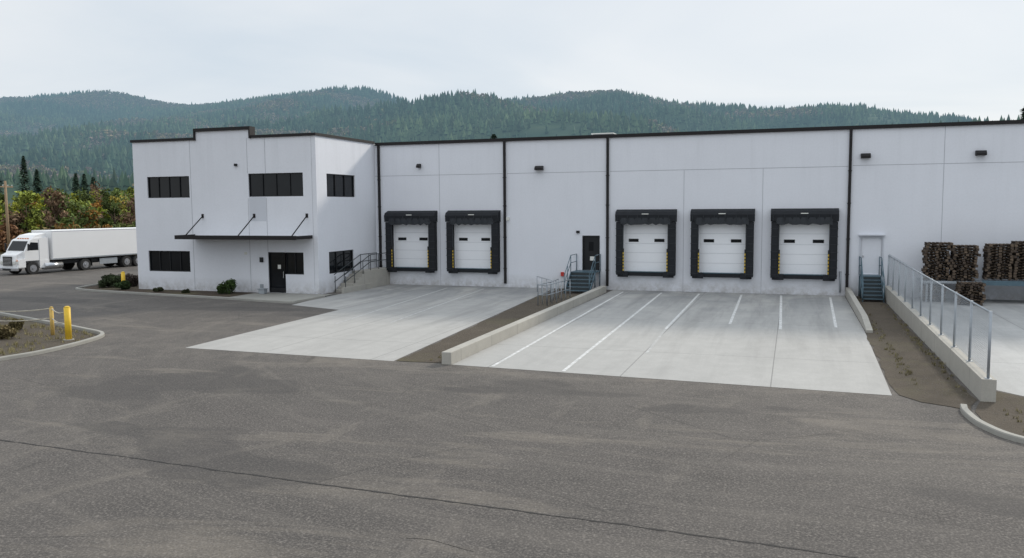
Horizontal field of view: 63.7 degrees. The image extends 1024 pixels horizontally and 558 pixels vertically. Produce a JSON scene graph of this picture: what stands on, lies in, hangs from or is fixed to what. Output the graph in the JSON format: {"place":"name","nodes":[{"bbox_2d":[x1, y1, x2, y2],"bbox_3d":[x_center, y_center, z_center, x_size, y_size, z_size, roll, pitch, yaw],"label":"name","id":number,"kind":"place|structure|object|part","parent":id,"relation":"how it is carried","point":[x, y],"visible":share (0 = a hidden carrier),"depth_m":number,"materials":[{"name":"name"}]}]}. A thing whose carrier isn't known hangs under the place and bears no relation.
{"place":"outdoors","nodes":[
{"label":"outdoors","id":0,"kind":"place"},
{"bbox_2d":[0,316,96,356],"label":"soil island","id":1,"kind":"structure","parent":0,"point":[32,338],"depth_m":33.00,"materials":[{"name":"brown soil"}]},
{"bbox_2d":[0,324,16,339],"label":"dry shrub","id":2,"kind":"object","parent":1,"relation":"on","point":[6,330],"visible":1,"depth_m":32.93,"materials":[{"name":"brown plant"}]},
{"bbox_2d":[8,318,24,329],"bbox_3d":[-21.306,1.954,35.339,0.705,0.598,0.769,1,5,19],"label":"dry shrub","id":3,"kind":"object","parent":1,"relation":"on","point":[17,325],"visible":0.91,"depth_m":35.22,"materials":[{"name":"brown plant"}]},
{"bbox_2d":[0,308,63,323],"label":"rope barrier","id":4,"kind":"object","parent":1,"relation":"on","point":[34,319],"visible":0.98,"depth_m":34.01,"materials":[{"name":"beige fabric"}]},
{"bbox_2d":[0,316,93,354],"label":"dry grass","id":5,"kind":"structure","parent":1,"relation":"on","point":[26,344],"depth_m":33.06,"materials":[{"name":"brown plant"}]},
{"bbox_2d":[49,307,54,334],"bbox_3d":[-18.907,1.731,33.906,0.148,1.200,0.148,1,5,19],"label":"wooden post","id":6,"kind":"object","parent":1,"relation":"on","point":[51,313],"visible":1,"depth_m":33.85,"materials":[{"name":"yellow wood"}]},
{"bbox_2d":[63,306,73,339],"bbox_3d":[-17.586,1.749,32.662,0.408,1.360,0.408,1,5,19],"label":"bollard","id":7,"kind":"object","parent":1,"relation":"on","point":[67,322],"visible":1,"depth_m":32.58,"materials":[{"name":"yellow metal"}]},
{"bbox_2d":[0,90,950,207],"bbox_3d":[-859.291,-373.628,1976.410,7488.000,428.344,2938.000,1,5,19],"label":"hills","id":8,"kind":"structure","parent":0,"point":[537,129],"depth_m":1376.87,"materials":[{"name":"green plant"}]},
{"bbox_2d":[0,85,1019,194],"bbox_3d":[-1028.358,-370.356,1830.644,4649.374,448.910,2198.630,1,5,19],"label":"conifer forest","id":9,"kind":"object","parent":8,"relation":"on","point":[114,152],"visible":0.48,"depth_m":1546.58,"materials":[{"name":"green plant"}]},
{"bbox_2d":[0,262,1023,557],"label":"asphalt yard","id":10,"kind":"structure","parent":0,"point":[842,474],"depth_m":16.89,"materials":[{"name":"grey asphalt"}]},
{"bbox_2d":[0,312,104,360],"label":"kerb","id":11,"kind":"structure","parent":10,"relation":"on","point":[61,347],"depth_m":32.08,"materials":[{"name":"concrete"}]},
{"bbox_2d":[0,227,137,273],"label":"truck","id":12,"kind":"object","parent":10,"relation":"on","point":[33,251],"visible":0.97,"depth_m":69.65,"materials":[{"name":"metal"}]},
{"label":"cab windows","id":13,"kind":"part","parent":12,"relation":"part of","materials":[{"name":"black glass"}]},
{"bbox_2d":[83,283,257,296],"bbox_3d":[-21.298,0.538,54.451,14.634,0.001,8.342,2,6,27],"label":"planting bed","id":14,"kind":"object","parent":10,"relation":"on","point":[201,293],"visible":0.57,"depth_m":51.46,"materials":[{"name":"brown soil"}]},
{"bbox_2d":[97,276,118,287],"bbox_3d":[-26.764,0.215,54.687,1.268,0.843,1.255,-2,5,-19],"label":"shrub","id":15,"kind":"object","parent":14,"relation":"on","point":[109,282],"visible":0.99,"depth_m":54.42,"materials":[{"name":"green plant"}]},
{"bbox_2d":[101,273,120,282],"bbox_3d":[-27.315,-0.002,56.467,1.422,0.797,1.254,-5,6,-40],"label":"shrub","id":16,"kind":"object","parent":14,"relation":"on","point":[118,276],"visible":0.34,"depth_m":56.24,"materials":[{"name":"green plant"}]},
{"bbox_2d":[113,280,131,289],"bbox_3d":[-25.091,0.394,53.149,0.909,0.654,1.046,1,5,19],"label":"shrub","id":17,"kind":"object","parent":14,"relation":"on","point":[124,284],"visible":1,"depth_m":52.99,"materials":[{"name":"green plant"}]},
{"bbox_2d":[121,272,124,280],"bbox_3d":[-25.244,0.095,53.576,0.408,1.150,0.408,1,5,19],"label":"bollard","id":18,"kind":"object","parent":14,"relation":"on","point":[122,275],"visible":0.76,"depth_m":53.45,"materials":[{"name":"yellow metal"}]},
{"bbox_2d":[125,273,138,286],"bbox_3d":[-25.497,0.065,55.388,1.037,0.936,1.213,-5,6,-40],"label":"shrub","id":19,"kind":"object","parent":14,"relation":"on","point":[132,279],"visible":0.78,"depth_m":55.16,"materials":[{"name":"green plant"}]},
{"bbox_2d":[153,287,163,291],"bbox_3d":[-22.173,0.665,51.728,0.621,0.363,0.674,1,5,19],"label":"shrub","id":20,"kind":"object","parent":14,"relation":"on","point":[157,289],"visible":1,"depth_m":51.56,"materials":[{"name":"green plant"}]},
{"bbox_2d":[181,288,189,292],"bbox_3d":[-20.045,0.756,50.676,0.529,0.383,0.551,-2,5,-23],"label":"shrub","id":21,"kind":"object","parent":14,"relation":"on","point":[185,291],"visible":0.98,"depth_m":50.53,"materials":[{"name":"green plant"}]},
{"bbox_2d":[216,278,236,293],"bbox_3d":[-17.270,0.479,50.066,1.232,0.986,1.256,1,5,19],"label":"shrub","id":22,"kind":"object","parent":14,"relation":"on","point":[226,286],"visible":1,"depth_m":49.74,"materials":[{"name":"green plant"}]},
{"bbox_2d":[75,284,324,302],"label":"kerb","id":23,"kind":"structure","parent":10,"relation":"on","point":[80,288],"depth_m":48.14,"materials":[{"name":"concrete"}]},
{"bbox_2d":[132,130,376,293],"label":"walls","id":24,"kind":"structure","parent":10,"relation":"on","point":[219,185],"depth_m":51.07,"materials":[{"name":"paint"}]},
{"bbox_2d":[174,213,312,239],"bbox_3d":[-16.201,-3.156,49.586,8.550,1.510,1.780,1,5,19],"label":"canopy","id":25,"kind":"object","parent":24,"relation":"attached to","point":[222,237],"visible":1,"depth_m":48.88,"materials":[{"name":"metal"}]},
{"bbox_2d":[234,164,263,287],"bbox_3d":[-16.059,-3.232,50.389,1.800,7.600,0.138,1,5,19],"label":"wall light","id":26,"kind":"object","parent":24,"relation":"attached to","point":[260,260],"visible":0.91,"depth_m":50.39,"materials":[{"name":"black paint"}]},
{"bbox_2d":[148,172,353,274],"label":"windows","id":27,"kind":"structure","parent":24,"relation":"attached to","point":[275,184],"depth_m":51.71,"materials":[{"name":"black glass"}]},
{"bbox_2d":[189,138,314,291],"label":"panel joints","id":28,"kind":"object","parent":24,"relation":"attached to","point":[257,206],"visible":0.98,"depth_m":50.17,"materials":[{"name":"grey paint"}]},
{"bbox_2d":[130,126,374,143],"bbox_3d":[-15.167,-9.645,58.749,13.610,0.720,17.520,1,5,19],"label":"coping","id":29,"kind":"object","parent":24,"relation":"on","point":[251,131],"visible":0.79,"depth_m":50.39,"materials":[{"name":"metal"}]},
{"bbox_2d":[268,252,285,292],"bbox_3d":[-14.242,-0.403,50.203,1.220,2.470,0.140,1,5,19],"label":"entrance door","id":30,"kind":"structure","parent":24,"relation":"attached to","point":[277,275],"depth_m":50.25,"materials":[{"name":"black paint"}]},
{"bbox_2d":[233,293,331,300],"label":"entrance walk","id":31,"kind":"structure","parent":10,"relation":"on","point":[284,296],"depth_m":48.13,"materials":[{"name":"concrete"}]},
{"bbox_2d":[258,288,267,293],"bbox_3d":[-15.011,0.731,49.691,0.500,0.310,0.450,1,5,19],"label":"utility box","id":32,"kind":"object","parent":31,"relation":"on","point":[262,290],"visible":1,"depth_m":49.55,"materials":[{"name":"metal"}]},
{"bbox_2d":[334,252,389,293],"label":"concrete stairs","id":33,"kind":"structure","parent":10,"relation":"on","point":[362,279],"depth_m":52.68,"materials":[{"name":"grey concrete"}]},
{"bbox_2d":[186,284,552,360],"bbox_3d":[-6.099,1.551,41.763,13.100,0.001,25.390,1,5,19],"label":"concrete apron","id":34,"kind":"object","parent":10,"relation":"on","point":[376,335],"visible":1,"depth_m":36.96,"materials":[{"name":"grey concrete"}]},
{"bbox_2d":[335,288,445,323],"bbox_3d":[-6.001,1.279,44.838,0.120,0.001,16.587,1,5,13],"label":"painted line","id":35,"kind":"object","parent":34,"relation":"on","point":[386,307],"visible":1,"depth_m":42.64,"materials":[{"name":"paint"}]},
{"bbox_2d":[390,289,482,322],"bbox_3d":[-3.615,1.287,44.556,0.120,0.001,15.563,1,5,14],"label":"painted line","id":36,"kind":"object","parent":34,"relation":"on","point":[434,306],"visible":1,"depth_m":42.50,"materials":[{"name":"paint"}]},
{"bbox_2d":[0,440,856,557],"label":"asphalt crack","id":37,"kind":"object","parent":10,"relation":"on","point":[441,500],"visible":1,"depth_m":14.47,"materials":[{"name":"black asphalt"}]},
{"bbox_2d":[397,288,591,362],"bbox_3d":[0.257,1.685,39.608,3.309,0.001,25.291,1,5,19],"label":"soil strip","id":38,"kind":"object","parent":10,"relation":"on","point":[427,353],"visible":0.45,"depth_m":35.85,"materials":[{"name":"brown soil"}]},
{"bbox_2d":[537,276,551,296],"bbox_3d":[1.891,0.425,48.591,0.040,0.970,2.924,-2,5,-15],"label":"guard rail","id":39,"kind":"object","parent":38,"relation":"on","point":[545,286],"visible":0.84,"depth_m":48.17,"materials":[{"name":"metal"}]},
{"bbox_2d":[537,279,569,305],"bbox_3d":[2.308,0.696,44.540,0.752,1.125,3.651,1,5,20],"label":"guard rail","id":40,"kind":"object","parent":38,"relation":"on","point":[553,293],"visible":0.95,"depth_m":44.46,"materials":[{"name":"metal"}]},
{"bbox_2d":[564,254,600,293],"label":"metal stairs","id":41,"kind":"structure","parent":38,"relation":"on","point":[584,280],"depth_m":49.51,"materials":[{"name":"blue metal"}]},
{"bbox_2d":[0,296,1011,428],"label":"gravel","id":42,"kind":"structure","parent":10,"relation":"on","point":[877,327],"depth_m":28.38,"materials":[{"name":"brown gravel"}]},
{"bbox_2d":[442,286,605,364],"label":"retaining wall","id":43,"kind":"structure","parent":10,"relation":"on","point":[453,355],"depth_m":32.96,"materials":[{"name":"concrete"}]},
{"bbox_2d":[452,290,891,394],"bbox_3d":[8.259,1.901,36.553,13.450,0.001,26.040,1,5,19],"label":"concrete apron","id":44,"kind":"object","parent":10,"relation":"on","point":[808,346],"visible":1,"depth_m":30.83,"materials":[{"name":"grey concrete"}]},
{"bbox_2d":[492,292,622,365],"bbox_3d":[3.036,1.791,38.197,0.120,0.001,24.305,1,5,18],"label":"painted line","id":45,"kind":"object","parent":44,"relation":"on","point":[500,361],"visible":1,"depth_m":33.21,"materials":[{"name":"paint"}]},
{"bbox_2d":[562,293,661,370],"bbox_3d":[5.245,1.845,37.395,0.120,0.001,24.407,1,5,17],"label":"painted line","id":46,"kind":"object","parent":44,"relation":"on","point":[590,349],"visible":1,"depth_m":32.22,"materials":[{"name":"paint"}]},
{"bbox_2d":[646,329,665,352],"bbox_3d":[5.576,2.336,31.706,0.100,0.001,6.003,1,5,17],"label":"painted line","id":47,"kind":"object","parent":44,"relation":"on","point":[655,341],"visible":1,"depth_m":31.30,"materials":[{"name":"paint"}]},
{"bbox_2d":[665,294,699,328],"bbox_3d":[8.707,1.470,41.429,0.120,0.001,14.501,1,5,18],"label":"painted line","id":48,"kind":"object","parent":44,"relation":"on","point":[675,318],"visible":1,"depth_m":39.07,"materials":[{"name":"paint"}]},
{"bbox_2d":[729,295,741,323],"bbox_3d":[11.332,1.433,41.644,0.120,0.001,12.402,1,5,18],"label":"painted line","id":49,"kind":"object","parent":44,"relation":"on","point":[734,312],"visible":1,"depth_m":40.41,"materials":[{"name":"paint"}]},
{"bbox_2d":[779,295,781,328],"bbox_3d":[13.225,1.512,40.582,0.120,0.001,13.601,1,5,18],"label":"painted line","id":50,"kind":"object","parent":44,"relation":"on","point":[780,319],"visible":1,"depth_m":38.80,"materials":[{"name":"paint"}]},
{"bbox_2d":[829,297,837,327],"bbox_3d":[15.642,1.524,40.236,0.120,0.001,12.103,1,5,20],"label":"painted line","id":51,"kind":"object","parent":44,"relation":"on","point":[833,314],"visible":1,"depth_m":39.03,"materials":[{"name":"paint"}]},
{"bbox_2d":[375,120,1023,299],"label":"warehouse","id":52,"kind":"structure","parent":10,"relation":"on","point":[809,211],"depth_m":48.73,"materials":[{"name":"paint"}]},
{"bbox_2d":[384,211,437,272],"bbox_3d":[-6.700,-2.482,54.804,3.640,4.090,0.640,1,5,19],"label":"loading dock door","id":53,"kind":"structure","parent":52,"relation":"in","point":[413,238],"depth_m":54.94,"materials":[{"name":"black paint"}]},
{"bbox_2d":[445,210,500,273],"bbox_3d":[-2.524,-2.388,53.388,3.640,4.090,0.640,1,5,19],"label":"loading dock door","id":54,"kind":"structure","parent":52,"relation":"in","point":[477,232],"depth_m":53.53,"materials":[{"name":"black paint"}]},
{"bbox_2d":[582,236,599,269],"bbox_3d":[4.918,-1.622,51.231,1.090,2.150,0.130,1,5,19],"label":"personnel door","id":55,"kind":"structure","parent":52,"relation":"in","point":[590,244],"depth_m":51.25,"materials":[{"name":"black paint"}]},
{"bbox_2d":[615,209,676,277],"bbox_3d":[8.071,-2.152,49.796,3.640,4.090,0.640,1,5,19],"label":"loading dock door","id":56,"kind":"structure","parent":52,"relation":"in","point":[649,249],"depth_m":49.93,"materials":[{"name":"black paint"}]},
{"bbox_2d":[690,209,754,278],"bbox_3d":[12.313,-2.058,48.357,3.640,4.090,0.640,1,5,19],"label":"loading dock door","id":57,"kind":"structure","parent":52,"relation":"in","point":[722,240],"depth_m":48.49,"materials":[{"name":"black paint"}]},
{"bbox_2d":[770,208,838,280],"bbox_3d":[16.592,-1.962,46.906,3.640,4.090,0.640,1,5,19],"label":"loading dock door","id":58,"kind":"structure","parent":52,"relation":"in","point":[804,241],"depth_m":47.03,"materials":[{"name":"black paint"}]},
{"bbox_2d":[858,235,885,273],"bbox_3d":[20.031,-1.359,45.983,1.350,2.220,0.350,1,5,19],"label":"personnel door","id":59,"kind":"structure","parent":52,"relation":"in","point":[871,247],"depth_m":46.10,"materials":[{"name":"paint"}]},
{"bbox_2d":[431,303,1023,431],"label":"dry grass","id":60,"kind":"structure","parent":10,"relation":"on","point":[907,372],"depth_m":27.80,"materials":[{"name":"brown plant"}]},
{"bbox_2d":[845,287,872,332],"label":"retaining wall","id":61,"kind":"structure","parent":10,"relation":"on","point":[858,309],"depth_m":37.73,"materials":[{"name":"concrete"}]},
{"bbox_2d":[856,296,976,409],"bbox_3d":[15.218,2.106,33.521,1.986,0.001,27.251,1,5,19],"label":"soil strip","id":62,"kind":"object","parent":10,"relation":"on","point":[899,384],"visible":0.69,"depth_m":26.27,"materials":[{"name":"brown soil"}]},
{"bbox_2d":[858,256,884,302],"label":"metal stairs","id":63,"kind":"structure","parent":62,"relation":"on","point":[870,289],"depth_m":44.31,"materials":[{"name":"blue metal"}]},
{"bbox_2d":[885,285,996,401],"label":"retaining wall","id":64,"kind":"structure","parent":10,"relation":"on","point":[974,381],"depth_m":26.46,"materials":[{"name":"concrete"}]},
{"bbox_2d":[886,254,992,378],"bbox_3d":[16.267,0.624,32.785,0.160,1.940,24.360,1,5,19],"label":"chain link fence","id":65,"kind":"object","parent":64,"relation":"on","point":[942,307],"visible":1,"depth_m":27.82,"materials":[{"name":"metal"}]},
{"bbox_2d":[906,297,1023,395],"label":"concrete apron","id":66,"kind":"object","parent":10,"relation":"on","point":[1007,358],"depth_m":31.98,"materials":[{"name":"grey concrete"}]},
{"bbox_2d":[919,284,946,301],"bbox_3d":[22.376,0.733,43.863,1.172,0.845,1.072,1,5,19],"label":"pallet stack","id":67,"kind":"object","parent":66,"relation":"on","point":[939,292],"visible":0.36,"depth_m":43.57,"materials":[{"name":"brown wood"}]},
{"bbox_2d":[954,281,985,305],"bbox_3d":[23.363,0.735,42.108,1.312,1.129,1.153,1,5,19],"label":"pallet stack","id":68,"kind":"object","parent":66,"relation":"on","point":[973,291],"visible":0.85,"depth_m":41.89,"materials":[{"name":"brown wood"}]},
{"bbox_2d":[917,278,1023,301],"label":"steel platform","id":69,"kind":"structure","parent":66,"relation":"on","point":[1003,282],"depth_m":42.85,"materials":[{"name":"grey metal"}]},
{"bbox_2d":[921,242,952,280],"bbox_3d":[22.538,-0.958,43.808,1.385,1.981,1.159,1,5,19],"label":"pallet stack","id":70,"kind":"object","parent":69,"relation":"on","point":[937,270],"visible":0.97,"depth_m":43.60,"materials":[{"name":"brown wood"}]},
{"bbox_2d":[948,245,980,280],"bbox_3d":[23.733,-0.857,43.370,1.440,1.839,1.126,1,5,19],"label":"pallet stack","id":71,"kind":"object","parent":69,"relation":"on","point":[964,263],"visible":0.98,"depth_m":43.16,"materials":[{"name":"brown wood"}]},
{"bbox_2d":[982,243,1013,279],"bbox_3d":[25.255,-0.909,42.918,1.294,1.839,1.101,1,5,19],"label":"pallet stack","id":72,"kind":"object","parent":69,"relation":"on","point":[1000,268],"visible":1,"depth_m":42.71,"materials":[{"name":"brown wood"}]},
{"bbox_2d":[1011,241,1023,279],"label":"pallet stack","id":73,"kind":"object","parent":69,"relation":"on","point":[1017,265],"visible":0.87,"depth_m":42.47,"materials":[{"name":"brown wood"}]},
{"bbox_2d":[960,404,1023,443],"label":"kerb","id":74,"kind":"structure","parent":10,"relation":"on","point":[968,414],"depth_m":18.66,"materials":[{"name":"concrete"}]},
{"bbox_2d":[975,391,1023,435],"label":"soil strip","id":75,"kind":"object","parent":10,"relation":"on","point":[1009,402],"visible":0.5,"depth_m":20.27,"materials":[{"name":"brown soil"}]},
{"bbox_2d":[0,0,1023,120],"label":"sky","id":76,"kind":"structure","parent":0,"point":[960,57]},
{"label":"ground","id":77,"kind":"structure","parent":0,"visible":0},
{"bbox_2d":[0,181,12,247],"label":"utility pole","id":78,"kind":"object","parent":77,"relation":"on","point":[5,186],"visible":0.9,"depth_m":90.24,"materials":[{"name":"brown wood"}]},
{"bbox_2d":[12,156,33,206],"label":"pine tree","id":79,"kind":"object","parent":77,"relation":"on","point":[23,169],"visible":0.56,"depth_m":224.82,"materials":[{"name":"green plant"}]},
{"bbox_2d":[31,169,43,229],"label":"pine tree","id":80,"kind":"object","parent":77,"relation":"on","point":[38,185],"visible":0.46,"depth_m":218.38,"materials":[{"name":"green plant"}]},
{"bbox_2d":[0,181,136,254],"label":"roadside woodland","id":81,"kind":"object","parent":77,"relation":"on","point":[58,210],"visible":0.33,"depth_m":114.40,"materials":[{"name":"green plant"}]},
{"bbox_2d":[70,173,80,196],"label":"pine tree","id":82,"kind":"object","parent":77,"relation":"on","point":[75,185],"visible":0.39,"depth_m":219.23,"materials":[{"name":"green plant"}]},
{"bbox_2d":[79,174,89,195],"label":"pine tree","id":83,"kind":"object","parent":77,"relation":"on","point":[84,185],"visible":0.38,"depth_m":213.26,"materials":[{"name":"green plant"}]},
{"bbox_2d":[88,177,98,201],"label":"pine tree","id":84,"kind":"object","parent":77,"relation":"on","point":[92,180],"visible":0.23,"depth_m":208.64,"materials":[{"name":"green plant"}]},
{"bbox_2d":[1019,108,1023,119],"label":"pine tree","id":85,"kind":"object","parent":77,"relation":"on","point":[1022,112],"visible":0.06,"depth_m":77.72,"materials":[{"name":"green plant"}]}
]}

